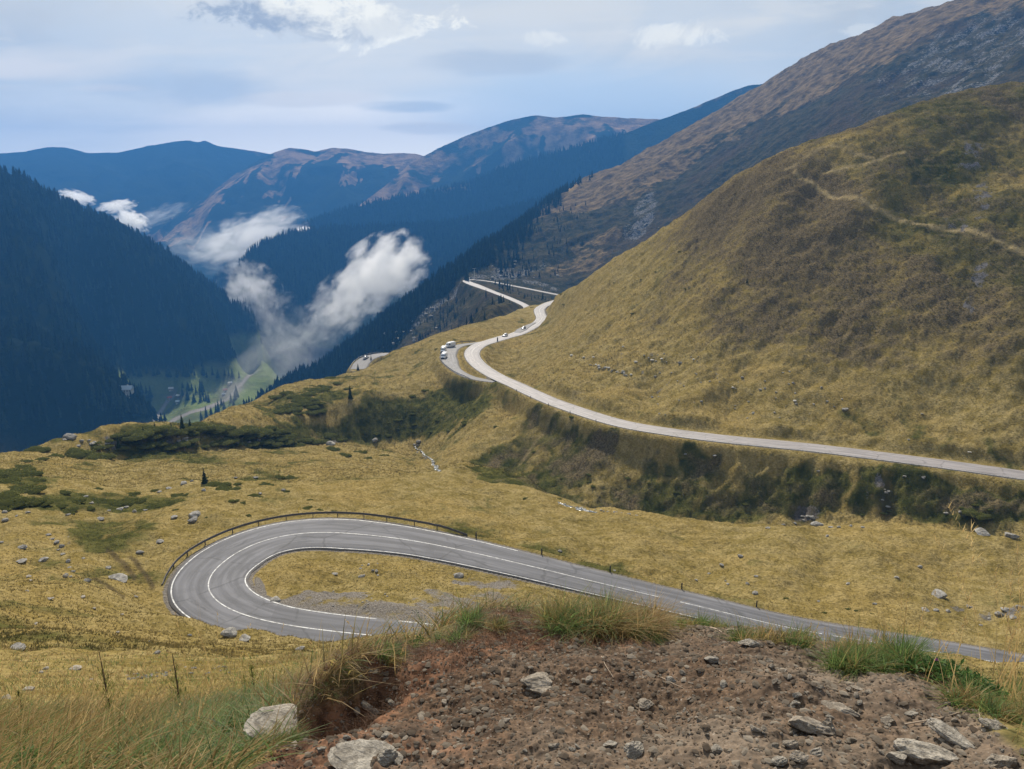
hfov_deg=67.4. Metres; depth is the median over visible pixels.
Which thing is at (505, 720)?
stone
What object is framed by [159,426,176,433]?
shrub
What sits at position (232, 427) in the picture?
shrub
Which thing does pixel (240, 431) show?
shrub
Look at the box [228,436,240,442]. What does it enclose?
shrub
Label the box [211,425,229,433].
shrub
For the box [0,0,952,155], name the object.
sky
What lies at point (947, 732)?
stone
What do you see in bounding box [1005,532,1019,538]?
rock
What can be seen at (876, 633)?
grass tuft
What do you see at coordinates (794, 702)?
stone
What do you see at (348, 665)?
grass tuft
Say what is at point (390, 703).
stone
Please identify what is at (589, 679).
stone
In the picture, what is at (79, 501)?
shrub
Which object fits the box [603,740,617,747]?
stone
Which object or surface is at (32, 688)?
rock
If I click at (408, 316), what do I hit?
forest
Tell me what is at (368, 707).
stone
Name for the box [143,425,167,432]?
shrub
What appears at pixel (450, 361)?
side road
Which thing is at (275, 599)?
rock
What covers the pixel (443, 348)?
van
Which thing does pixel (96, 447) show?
shrub
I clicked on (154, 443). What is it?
shrub
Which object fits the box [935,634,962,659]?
tall grass
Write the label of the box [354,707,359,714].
stone
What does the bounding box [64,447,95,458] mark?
shrub
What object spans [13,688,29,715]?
sapling
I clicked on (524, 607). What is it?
grass tuft
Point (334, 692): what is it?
grass tuft
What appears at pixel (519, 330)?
side road
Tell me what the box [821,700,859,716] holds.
stone
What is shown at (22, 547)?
rock
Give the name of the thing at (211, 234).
mountain
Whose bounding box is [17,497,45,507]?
shrub
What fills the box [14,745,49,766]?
leafy plant
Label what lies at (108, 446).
shrub
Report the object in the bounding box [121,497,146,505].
shrub
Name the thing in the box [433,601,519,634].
grass tuft
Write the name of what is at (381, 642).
tall grass
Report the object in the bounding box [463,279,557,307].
road
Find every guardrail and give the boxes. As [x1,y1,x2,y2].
[161,511,467,584]
[439,356,470,378]
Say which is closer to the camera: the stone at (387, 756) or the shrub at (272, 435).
the stone at (387, 756)
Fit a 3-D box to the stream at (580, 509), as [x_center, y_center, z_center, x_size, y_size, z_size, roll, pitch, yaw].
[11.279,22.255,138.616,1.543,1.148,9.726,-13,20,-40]
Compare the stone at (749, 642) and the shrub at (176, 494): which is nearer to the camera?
the stone at (749, 642)
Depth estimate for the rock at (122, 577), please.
85.69 m
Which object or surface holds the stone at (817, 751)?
on the ground at (1004, 738)
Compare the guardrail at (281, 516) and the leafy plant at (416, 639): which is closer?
the leafy plant at (416, 639)
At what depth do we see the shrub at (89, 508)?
115.74 m
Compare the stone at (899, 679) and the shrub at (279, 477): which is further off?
the shrub at (279, 477)
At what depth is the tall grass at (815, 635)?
3.64 m
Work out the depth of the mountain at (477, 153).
3643.46 m
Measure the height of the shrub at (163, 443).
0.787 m
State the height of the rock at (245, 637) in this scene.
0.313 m
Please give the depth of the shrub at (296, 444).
253.27 m
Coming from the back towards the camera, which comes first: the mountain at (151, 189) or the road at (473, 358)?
the mountain at (151, 189)
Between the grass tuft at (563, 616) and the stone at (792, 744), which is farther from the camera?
the grass tuft at (563, 616)
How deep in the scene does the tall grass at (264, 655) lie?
8.46 m
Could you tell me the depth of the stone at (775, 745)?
2.39 m
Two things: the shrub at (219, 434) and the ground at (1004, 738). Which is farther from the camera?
the shrub at (219, 434)
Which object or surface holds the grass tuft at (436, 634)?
on the ground at (1004, 738)
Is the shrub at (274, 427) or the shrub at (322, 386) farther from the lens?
the shrub at (322, 386)
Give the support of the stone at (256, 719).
on the ground at (1004, 738)
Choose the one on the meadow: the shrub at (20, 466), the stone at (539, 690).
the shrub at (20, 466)
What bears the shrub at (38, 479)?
on the meadow
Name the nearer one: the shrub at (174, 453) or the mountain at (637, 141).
the shrub at (174, 453)
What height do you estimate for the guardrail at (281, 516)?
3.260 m
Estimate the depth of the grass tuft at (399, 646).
3.58 m
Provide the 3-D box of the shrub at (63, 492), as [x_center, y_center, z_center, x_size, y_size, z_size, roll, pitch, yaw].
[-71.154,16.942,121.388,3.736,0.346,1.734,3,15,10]
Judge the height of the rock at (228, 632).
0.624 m
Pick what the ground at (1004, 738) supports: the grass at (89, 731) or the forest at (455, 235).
the grass at (89, 731)
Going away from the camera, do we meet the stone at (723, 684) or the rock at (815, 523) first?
the stone at (723, 684)
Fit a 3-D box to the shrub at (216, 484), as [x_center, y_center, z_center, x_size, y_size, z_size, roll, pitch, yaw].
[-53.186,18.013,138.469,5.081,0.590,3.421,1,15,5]
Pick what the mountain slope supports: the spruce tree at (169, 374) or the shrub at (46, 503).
the spruce tree at (169, 374)
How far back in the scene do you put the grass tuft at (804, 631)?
3.74 m
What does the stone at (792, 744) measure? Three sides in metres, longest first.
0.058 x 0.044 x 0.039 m
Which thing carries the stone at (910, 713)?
on the ground at (1004, 738)
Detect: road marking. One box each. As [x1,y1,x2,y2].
[170,519,517,617]
[208,532,993,661]
[245,547,709,624]
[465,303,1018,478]
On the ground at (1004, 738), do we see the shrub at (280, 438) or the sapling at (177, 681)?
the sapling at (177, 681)
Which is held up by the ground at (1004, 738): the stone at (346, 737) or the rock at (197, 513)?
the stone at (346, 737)
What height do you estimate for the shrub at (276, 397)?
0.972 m
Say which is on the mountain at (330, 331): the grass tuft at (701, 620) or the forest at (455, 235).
the forest at (455, 235)
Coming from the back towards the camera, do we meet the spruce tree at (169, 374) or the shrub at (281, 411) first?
the spruce tree at (169, 374)
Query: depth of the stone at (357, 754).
2.61 m
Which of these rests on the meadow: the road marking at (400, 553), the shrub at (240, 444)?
the shrub at (240, 444)
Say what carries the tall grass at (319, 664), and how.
on the ground at (1004, 738)
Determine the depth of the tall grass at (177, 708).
3.56 m
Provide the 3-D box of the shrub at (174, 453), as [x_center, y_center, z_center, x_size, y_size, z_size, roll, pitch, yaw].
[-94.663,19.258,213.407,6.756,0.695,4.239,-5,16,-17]
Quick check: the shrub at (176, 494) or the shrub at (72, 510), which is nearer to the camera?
the shrub at (72, 510)
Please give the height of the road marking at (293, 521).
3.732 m
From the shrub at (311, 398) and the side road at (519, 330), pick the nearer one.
the shrub at (311, 398)
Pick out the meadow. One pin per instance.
(706, 471)
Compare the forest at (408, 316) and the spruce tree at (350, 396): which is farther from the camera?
the forest at (408, 316)
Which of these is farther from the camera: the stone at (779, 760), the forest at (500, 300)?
the forest at (500, 300)
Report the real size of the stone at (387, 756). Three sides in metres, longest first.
0.071 x 0.055 x 0.054 m
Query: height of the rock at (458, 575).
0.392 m
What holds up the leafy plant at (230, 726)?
on the ground at (1004, 738)
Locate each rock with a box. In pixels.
[10,642,25,649]
[15,558,26,563]
[17,545,26,548]
[22,686,34,690]
[38,557,48,561]
[63,433,76,439]
[69,665,81,669]
[108,573,127,582]
[187,516,196,522]
[188,510,200,518]
[220,627,236,637]
[239,634,249,641]
[270,596,280,601]
[326,441,335,445]
[453,573,463,577]
[810,521,823,526]
[931,589,947,598]
[975,527,990,535]
[994,611,1003,615]
[1000,607,1008,611]
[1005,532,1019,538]
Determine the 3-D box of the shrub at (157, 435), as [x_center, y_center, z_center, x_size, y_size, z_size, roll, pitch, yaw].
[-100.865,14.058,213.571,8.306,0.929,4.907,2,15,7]
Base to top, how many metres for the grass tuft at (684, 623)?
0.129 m
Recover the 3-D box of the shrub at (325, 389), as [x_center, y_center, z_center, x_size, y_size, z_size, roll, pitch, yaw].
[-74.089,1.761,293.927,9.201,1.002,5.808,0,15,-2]
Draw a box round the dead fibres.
[275,599,586,742]
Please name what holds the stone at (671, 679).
on the ground at (1004, 738)
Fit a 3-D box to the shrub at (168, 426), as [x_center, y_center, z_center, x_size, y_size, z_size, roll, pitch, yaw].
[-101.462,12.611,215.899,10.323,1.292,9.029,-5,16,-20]
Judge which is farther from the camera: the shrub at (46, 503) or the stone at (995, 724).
the shrub at (46, 503)
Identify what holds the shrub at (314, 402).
on the meadow
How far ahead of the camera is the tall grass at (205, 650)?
7.53 m
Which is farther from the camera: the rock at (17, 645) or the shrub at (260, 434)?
the shrub at (260, 434)
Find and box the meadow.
[0,301,1023,708]
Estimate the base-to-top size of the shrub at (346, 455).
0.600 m
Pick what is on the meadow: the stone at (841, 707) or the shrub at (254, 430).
the shrub at (254, 430)
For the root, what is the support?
on the ground at (1004, 738)
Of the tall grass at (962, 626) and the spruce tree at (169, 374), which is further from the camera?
the spruce tree at (169, 374)
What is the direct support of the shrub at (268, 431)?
on the meadow
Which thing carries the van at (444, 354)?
on the side road at (450, 361)
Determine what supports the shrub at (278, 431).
on the meadow
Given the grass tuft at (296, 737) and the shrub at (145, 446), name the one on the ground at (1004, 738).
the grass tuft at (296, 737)
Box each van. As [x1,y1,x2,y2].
[440,345,446,351]
[441,351,447,358]
[446,341,455,347]
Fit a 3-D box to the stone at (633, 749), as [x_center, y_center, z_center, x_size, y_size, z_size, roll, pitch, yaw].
[0.393,1.180,2.485,0.058,0.050,0.080,-12,0,39]
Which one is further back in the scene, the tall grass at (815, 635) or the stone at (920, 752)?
the tall grass at (815, 635)
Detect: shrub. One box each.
[0,466,37,477]
[0,476,23,484]
[0,490,29,506]
[0,502,25,510]
[6,484,47,494]
[9,469,44,476]
[15,464,32,468]
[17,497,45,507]
[23,446,51,452]
[26,478,46,481]
[35,457,49,460]
[36,497,53,506]
[47,453,64,457]
[56,503,68,508]
[59,490,71,494]
[61,506,78,514]
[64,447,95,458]
[71,497,86,504]
[84,452,116,459]
[87,506,94,510]
[90,444,104,449]
[93,497,114,503]
[101,444,113,449]
[105,501,125,506]
[110,431,132,437]
[114,434,135,440]
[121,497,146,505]
[123,454,151,459]
[127,491,141,496]
[129,433,147,440]
[134,427,154,436]
[136,443,155,448]
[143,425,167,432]
[146,433,162,439]
[147,441,159,445]
[151,452,166,454]
[154,425,170,434]
[155,441,167,446]
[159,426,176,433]
[160,443,178,449]
[162,428,182,435]
[167,451,182,454]
[170,493,188,496]
[175,442,190,446]
[177,431,188,435]
[181,423,196,431]
[181,438,199,442]
[186,443,195,448]
[187,431,199,434]
[190,421,216,431]
[203,481,231,486]
[209,442,218,445]
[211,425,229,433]
[211,430,229,436]
[214,439,233,446]
[215,486,240,490]
[222,428,247,436]
[225,425,237,430]
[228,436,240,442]
[232,442,244,445]
[240,425,259,435]
[243,430,265,439]
[244,441,259,447]
[247,493,262,496]
[259,428,274,435]
[259,439,274,444]
[259,482,273,485]
[265,425,277,429]
[265,434,280,438]
[268,442,283,446]
[271,394,282,398]
[271,408,291,413]
[272,435,288,441]
[273,428,285,433]
[274,405,290,409]
[275,440,293,444]
[275,475,284,478]
[279,391,294,395]
[282,433,297,436]
[283,475,296,479]
[286,406,302,411]
[287,394,304,399]
[288,442,305,446]
[290,402,306,406]
[291,399,310,403]
[292,411,305,414]
[296,400,319,406]
[297,438,314,442]
[300,391,316,395]
[304,405,318,408]
[304,438,323,443]
[305,396,318,400]
[305,410,320,414]
[307,387,329,391]
[317,385,332,387]
[326,446,340,450]
[336,438,347,441]
[338,453,351,456]
[353,450,367,453]
[961,507,981,517]
[976,512,994,519]
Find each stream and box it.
[415,446,440,470]
[558,502,596,512]
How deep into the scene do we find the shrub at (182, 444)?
217.38 m
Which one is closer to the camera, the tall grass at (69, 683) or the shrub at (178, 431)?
the tall grass at (69, 683)
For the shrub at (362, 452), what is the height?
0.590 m
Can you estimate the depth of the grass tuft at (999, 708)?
2.65 m
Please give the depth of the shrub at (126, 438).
205.63 m
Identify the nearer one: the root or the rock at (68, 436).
the root
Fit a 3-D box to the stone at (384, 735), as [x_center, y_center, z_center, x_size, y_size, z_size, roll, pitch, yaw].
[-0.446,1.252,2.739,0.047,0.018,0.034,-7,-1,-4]
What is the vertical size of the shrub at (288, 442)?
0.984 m
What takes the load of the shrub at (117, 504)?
on the meadow
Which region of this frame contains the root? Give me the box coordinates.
[904,709,981,724]
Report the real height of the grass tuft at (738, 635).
0.202 m
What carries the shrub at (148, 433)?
on the meadow
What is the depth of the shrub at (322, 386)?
320.90 m
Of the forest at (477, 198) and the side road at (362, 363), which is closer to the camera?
the side road at (362, 363)
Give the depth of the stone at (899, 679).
2.96 m
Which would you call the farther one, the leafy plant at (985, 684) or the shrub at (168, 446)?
the shrub at (168, 446)
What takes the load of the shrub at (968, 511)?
on the meadow
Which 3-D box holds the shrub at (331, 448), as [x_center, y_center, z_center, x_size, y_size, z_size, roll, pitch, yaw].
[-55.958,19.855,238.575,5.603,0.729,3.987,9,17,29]
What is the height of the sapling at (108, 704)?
0.233 m
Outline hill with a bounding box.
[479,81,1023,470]
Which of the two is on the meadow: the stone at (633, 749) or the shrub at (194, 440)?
the shrub at (194, 440)
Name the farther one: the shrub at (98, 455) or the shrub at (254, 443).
the shrub at (254, 443)
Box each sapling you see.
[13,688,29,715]
[95,652,119,701]
[102,691,116,718]
[167,654,187,702]
[244,663,263,688]
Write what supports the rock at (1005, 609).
on the meadow
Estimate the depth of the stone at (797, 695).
2.76 m
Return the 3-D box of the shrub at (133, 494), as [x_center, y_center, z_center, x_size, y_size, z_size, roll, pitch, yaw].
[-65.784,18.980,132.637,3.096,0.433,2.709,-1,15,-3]
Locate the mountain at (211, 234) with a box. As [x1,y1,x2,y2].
[147,148,422,280]
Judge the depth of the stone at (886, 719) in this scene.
2.61 m
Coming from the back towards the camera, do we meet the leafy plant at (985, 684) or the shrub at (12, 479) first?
the shrub at (12, 479)
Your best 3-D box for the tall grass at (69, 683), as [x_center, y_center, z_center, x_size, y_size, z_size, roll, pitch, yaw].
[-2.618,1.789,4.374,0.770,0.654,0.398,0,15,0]
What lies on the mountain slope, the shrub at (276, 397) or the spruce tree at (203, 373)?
the spruce tree at (203, 373)
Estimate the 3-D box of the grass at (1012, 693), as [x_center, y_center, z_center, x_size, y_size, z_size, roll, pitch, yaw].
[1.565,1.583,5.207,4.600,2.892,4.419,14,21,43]
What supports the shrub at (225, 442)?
on the meadow
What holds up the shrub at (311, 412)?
on the meadow
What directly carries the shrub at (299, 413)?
on the meadow
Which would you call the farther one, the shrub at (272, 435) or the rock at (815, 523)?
the shrub at (272, 435)
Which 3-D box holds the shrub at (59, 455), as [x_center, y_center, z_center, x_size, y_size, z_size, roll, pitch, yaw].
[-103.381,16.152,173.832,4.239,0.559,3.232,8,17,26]
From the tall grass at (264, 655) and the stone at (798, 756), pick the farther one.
the tall grass at (264, 655)
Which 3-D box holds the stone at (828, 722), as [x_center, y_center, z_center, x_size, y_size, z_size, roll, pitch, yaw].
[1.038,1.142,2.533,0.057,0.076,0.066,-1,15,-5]
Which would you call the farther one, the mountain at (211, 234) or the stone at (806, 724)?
the mountain at (211, 234)
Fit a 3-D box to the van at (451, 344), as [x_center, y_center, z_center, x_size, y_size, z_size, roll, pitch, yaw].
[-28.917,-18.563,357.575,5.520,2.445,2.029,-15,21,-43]
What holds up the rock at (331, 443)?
on the meadow
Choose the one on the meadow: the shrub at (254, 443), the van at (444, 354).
the shrub at (254, 443)
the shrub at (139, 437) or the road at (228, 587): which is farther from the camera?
the shrub at (139, 437)
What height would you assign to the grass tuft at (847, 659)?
0.289 m
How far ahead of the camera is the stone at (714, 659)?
3.23 m
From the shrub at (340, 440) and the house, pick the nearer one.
the shrub at (340, 440)
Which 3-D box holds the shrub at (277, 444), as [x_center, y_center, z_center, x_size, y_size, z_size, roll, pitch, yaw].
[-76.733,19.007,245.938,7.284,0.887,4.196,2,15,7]
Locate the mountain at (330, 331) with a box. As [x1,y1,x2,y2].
[230,208,526,350]
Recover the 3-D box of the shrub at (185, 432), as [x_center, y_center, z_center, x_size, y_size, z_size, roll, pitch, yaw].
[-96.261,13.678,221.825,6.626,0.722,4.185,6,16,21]
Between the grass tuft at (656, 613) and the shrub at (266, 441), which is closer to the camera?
the grass tuft at (656, 613)
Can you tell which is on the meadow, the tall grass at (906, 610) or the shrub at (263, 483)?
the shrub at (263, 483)
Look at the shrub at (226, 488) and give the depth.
133.22 m
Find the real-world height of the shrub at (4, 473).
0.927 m
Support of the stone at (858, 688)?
on the ground at (1004, 738)
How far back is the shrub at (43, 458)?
165.06 m
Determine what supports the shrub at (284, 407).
on the meadow
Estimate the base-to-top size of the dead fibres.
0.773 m
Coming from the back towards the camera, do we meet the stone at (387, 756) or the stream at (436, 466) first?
the stream at (436, 466)
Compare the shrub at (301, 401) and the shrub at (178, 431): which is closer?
the shrub at (178, 431)
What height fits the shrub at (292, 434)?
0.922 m
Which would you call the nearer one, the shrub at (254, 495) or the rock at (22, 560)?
the rock at (22, 560)
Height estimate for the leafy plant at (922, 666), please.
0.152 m
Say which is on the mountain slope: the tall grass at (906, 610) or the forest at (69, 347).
the forest at (69, 347)
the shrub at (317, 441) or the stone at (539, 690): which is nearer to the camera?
the stone at (539, 690)
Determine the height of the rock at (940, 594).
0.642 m
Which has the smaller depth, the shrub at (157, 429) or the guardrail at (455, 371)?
the shrub at (157, 429)
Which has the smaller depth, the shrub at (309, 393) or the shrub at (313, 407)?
the shrub at (313, 407)
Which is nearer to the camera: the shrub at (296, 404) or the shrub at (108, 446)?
the shrub at (108, 446)
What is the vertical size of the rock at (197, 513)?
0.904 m
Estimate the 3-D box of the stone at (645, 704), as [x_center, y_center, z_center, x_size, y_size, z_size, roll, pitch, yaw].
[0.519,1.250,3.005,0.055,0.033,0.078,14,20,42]
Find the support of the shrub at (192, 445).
on the meadow
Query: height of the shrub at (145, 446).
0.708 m
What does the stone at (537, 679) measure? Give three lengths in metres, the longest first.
0.130 x 0.095 x 0.036 m
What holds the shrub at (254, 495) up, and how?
on the meadow
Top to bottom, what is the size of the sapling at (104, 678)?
0.565 m
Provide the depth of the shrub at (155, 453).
209.97 m
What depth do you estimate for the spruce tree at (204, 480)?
141.57 m
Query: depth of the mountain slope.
1091.79 m
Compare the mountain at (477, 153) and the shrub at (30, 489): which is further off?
the mountain at (477, 153)
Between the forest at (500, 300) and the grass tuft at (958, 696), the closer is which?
the grass tuft at (958, 696)
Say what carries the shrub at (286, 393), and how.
on the meadow
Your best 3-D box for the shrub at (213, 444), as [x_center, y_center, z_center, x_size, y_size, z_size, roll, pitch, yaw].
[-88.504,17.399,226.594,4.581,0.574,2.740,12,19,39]
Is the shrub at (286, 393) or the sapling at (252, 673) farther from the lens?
the shrub at (286, 393)
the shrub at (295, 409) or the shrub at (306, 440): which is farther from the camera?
the shrub at (295, 409)
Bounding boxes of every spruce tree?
[167,367,171,377]
[179,416,184,428]
[201,365,205,375]
[201,469,208,483]
[348,386,352,398]
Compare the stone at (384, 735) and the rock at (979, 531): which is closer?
the stone at (384, 735)
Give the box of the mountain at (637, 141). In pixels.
[216,84,761,288]
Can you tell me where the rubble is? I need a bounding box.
[126,224,922,675]
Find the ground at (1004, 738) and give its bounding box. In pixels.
[0,612,1023,768]
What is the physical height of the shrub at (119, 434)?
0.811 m
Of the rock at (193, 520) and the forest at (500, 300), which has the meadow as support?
the rock at (193, 520)
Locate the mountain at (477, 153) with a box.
[360,114,659,205]
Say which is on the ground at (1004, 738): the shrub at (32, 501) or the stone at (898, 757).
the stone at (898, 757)
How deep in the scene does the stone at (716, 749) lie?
2.38 m
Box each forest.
[0,165,307,451]
[210,131,623,289]
[225,173,589,322]
[267,171,592,391]
[387,198,587,346]
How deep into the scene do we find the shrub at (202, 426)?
228.69 m
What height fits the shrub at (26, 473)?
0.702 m
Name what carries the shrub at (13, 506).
on the meadow
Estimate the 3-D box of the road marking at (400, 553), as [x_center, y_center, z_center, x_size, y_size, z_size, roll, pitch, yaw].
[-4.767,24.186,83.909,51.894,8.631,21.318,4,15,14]
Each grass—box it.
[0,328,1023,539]
[0,582,552,768]
[0,645,346,707]
[1,644,119,734]
[38,653,179,744]
[113,663,233,751]
[175,588,252,690]
[234,624,294,684]
[305,620,353,691]
[345,617,407,675]
[535,598,1023,754]
[803,622,828,648]
[881,589,1023,691]
[899,583,935,643]
[933,502,1023,697]
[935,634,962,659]
[961,568,1023,699]
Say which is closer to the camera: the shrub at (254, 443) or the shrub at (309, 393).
the shrub at (254, 443)
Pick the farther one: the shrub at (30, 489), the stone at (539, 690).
the shrub at (30, 489)
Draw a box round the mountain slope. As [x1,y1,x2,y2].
[0,0,1023,452]
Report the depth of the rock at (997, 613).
100.54 m
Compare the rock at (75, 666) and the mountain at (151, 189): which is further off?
the mountain at (151, 189)
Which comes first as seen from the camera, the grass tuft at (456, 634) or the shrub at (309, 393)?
the grass tuft at (456, 634)
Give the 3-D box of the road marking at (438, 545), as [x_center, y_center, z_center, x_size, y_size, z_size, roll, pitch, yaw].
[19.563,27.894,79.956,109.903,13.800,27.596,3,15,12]
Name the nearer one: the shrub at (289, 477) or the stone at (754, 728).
the stone at (754, 728)
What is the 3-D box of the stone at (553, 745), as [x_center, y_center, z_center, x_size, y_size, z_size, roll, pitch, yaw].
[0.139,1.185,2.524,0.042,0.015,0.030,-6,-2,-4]
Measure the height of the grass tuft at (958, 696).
0.142 m
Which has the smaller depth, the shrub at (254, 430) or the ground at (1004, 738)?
the ground at (1004, 738)
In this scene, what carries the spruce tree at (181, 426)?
on the meadow
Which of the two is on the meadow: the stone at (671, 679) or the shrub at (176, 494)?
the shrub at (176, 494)
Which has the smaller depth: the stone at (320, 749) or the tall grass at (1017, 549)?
the stone at (320, 749)
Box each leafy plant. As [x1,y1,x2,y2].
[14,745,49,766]
[216,718,243,737]
[407,634,425,645]
[888,653,952,675]
[922,659,989,689]
[953,670,1009,701]
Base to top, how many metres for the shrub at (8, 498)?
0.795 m
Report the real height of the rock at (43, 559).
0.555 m
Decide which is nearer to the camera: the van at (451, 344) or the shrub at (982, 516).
the shrub at (982, 516)
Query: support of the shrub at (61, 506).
on the meadow
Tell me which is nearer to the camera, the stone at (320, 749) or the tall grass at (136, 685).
the stone at (320, 749)
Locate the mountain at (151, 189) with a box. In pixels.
[0,140,269,237]
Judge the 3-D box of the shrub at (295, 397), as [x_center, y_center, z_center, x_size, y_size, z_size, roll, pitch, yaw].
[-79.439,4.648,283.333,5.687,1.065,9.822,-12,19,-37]
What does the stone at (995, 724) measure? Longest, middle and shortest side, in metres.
0.102 x 0.063 x 0.037 m
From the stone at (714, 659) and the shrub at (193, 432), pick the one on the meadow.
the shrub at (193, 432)
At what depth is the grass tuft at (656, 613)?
3.83 m
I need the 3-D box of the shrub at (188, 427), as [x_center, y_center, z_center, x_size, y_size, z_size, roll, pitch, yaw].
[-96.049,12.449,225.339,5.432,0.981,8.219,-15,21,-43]
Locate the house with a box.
[121,385,133,393]
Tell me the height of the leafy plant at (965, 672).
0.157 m
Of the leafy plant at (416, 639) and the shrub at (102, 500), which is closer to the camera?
the leafy plant at (416, 639)
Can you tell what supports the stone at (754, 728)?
on the ground at (1004, 738)
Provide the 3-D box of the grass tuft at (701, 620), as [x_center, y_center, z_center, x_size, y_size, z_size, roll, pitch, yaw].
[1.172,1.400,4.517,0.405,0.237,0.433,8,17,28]
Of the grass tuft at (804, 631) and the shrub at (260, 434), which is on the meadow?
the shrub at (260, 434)
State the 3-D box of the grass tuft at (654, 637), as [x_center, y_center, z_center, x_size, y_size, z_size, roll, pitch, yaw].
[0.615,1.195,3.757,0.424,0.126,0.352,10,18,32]
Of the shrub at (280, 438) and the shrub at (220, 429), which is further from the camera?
the shrub at (280, 438)
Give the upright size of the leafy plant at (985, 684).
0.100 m
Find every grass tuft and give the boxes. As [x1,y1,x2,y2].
[227,716,330,754]
[304,678,343,704]
[335,655,366,687]
[346,635,412,668]
[381,638,413,656]
[411,631,442,647]
[432,619,491,649]
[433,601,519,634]
[502,579,667,650]
[512,602,538,614]
[542,579,705,649]
[611,609,677,644]
[662,610,695,629]
[683,608,732,627]
[706,617,821,652]
[781,617,820,646]
[794,621,977,681]
[823,612,923,652]
[914,670,1015,717]
[951,686,1023,729]
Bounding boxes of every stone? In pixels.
[243,703,296,740]
[317,746,324,752]
[327,739,402,768]
[343,735,350,739]
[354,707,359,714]
[361,700,372,710]
[370,708,379,716]
[377,747,397,766]
[381,733,392,738]
[388,699,394,706]
[499,718,510,723]
[520,672,551,688]
[526,686,550,694]
[548,743,559,747]
[585,675,592,683]
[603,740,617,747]
[623,741,643,758]
[638,698,653,709]
[666,676,676,683]
[704,656,718,662]
[711,744,722,754]
[720,680,727,688]
[738,638,759,646]
[750,725,761,731]
[771,742,779,747]
[771,756,787,765]
[782,740,798,749]
[788,716,835,735]
[788,750,808,763]
[790,700,800,705]
[792,692,801,697]
[810,747,824,756]
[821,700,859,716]
[821,718,836,736]
[850,685,862,690]
[880,716,895,724]
[885,751,907,764]
[893,738,958,764]
[896,677,905,681]
[904,710,918,716]
[926,718,974,749]
[978,718,1007,729]
[983,753,1017,768]
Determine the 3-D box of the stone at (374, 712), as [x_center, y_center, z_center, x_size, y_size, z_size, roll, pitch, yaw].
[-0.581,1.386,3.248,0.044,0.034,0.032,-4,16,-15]
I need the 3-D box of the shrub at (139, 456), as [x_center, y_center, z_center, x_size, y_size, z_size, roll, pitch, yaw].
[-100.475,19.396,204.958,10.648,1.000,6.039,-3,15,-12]
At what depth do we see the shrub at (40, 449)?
186.08 m
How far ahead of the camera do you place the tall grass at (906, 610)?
3.56 m
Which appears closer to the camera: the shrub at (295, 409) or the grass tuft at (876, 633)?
the grass tuft at (876, 633)
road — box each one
[167,518,1023,661]
[350,353,388,368]
[441,342,494,382]
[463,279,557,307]
[464,300,1023,479]
[514,322,535,332]
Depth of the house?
950.62 m
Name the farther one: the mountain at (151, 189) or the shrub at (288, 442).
the mountain at (151, 189)
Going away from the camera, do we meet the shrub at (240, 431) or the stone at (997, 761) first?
the stone at (997, 761)

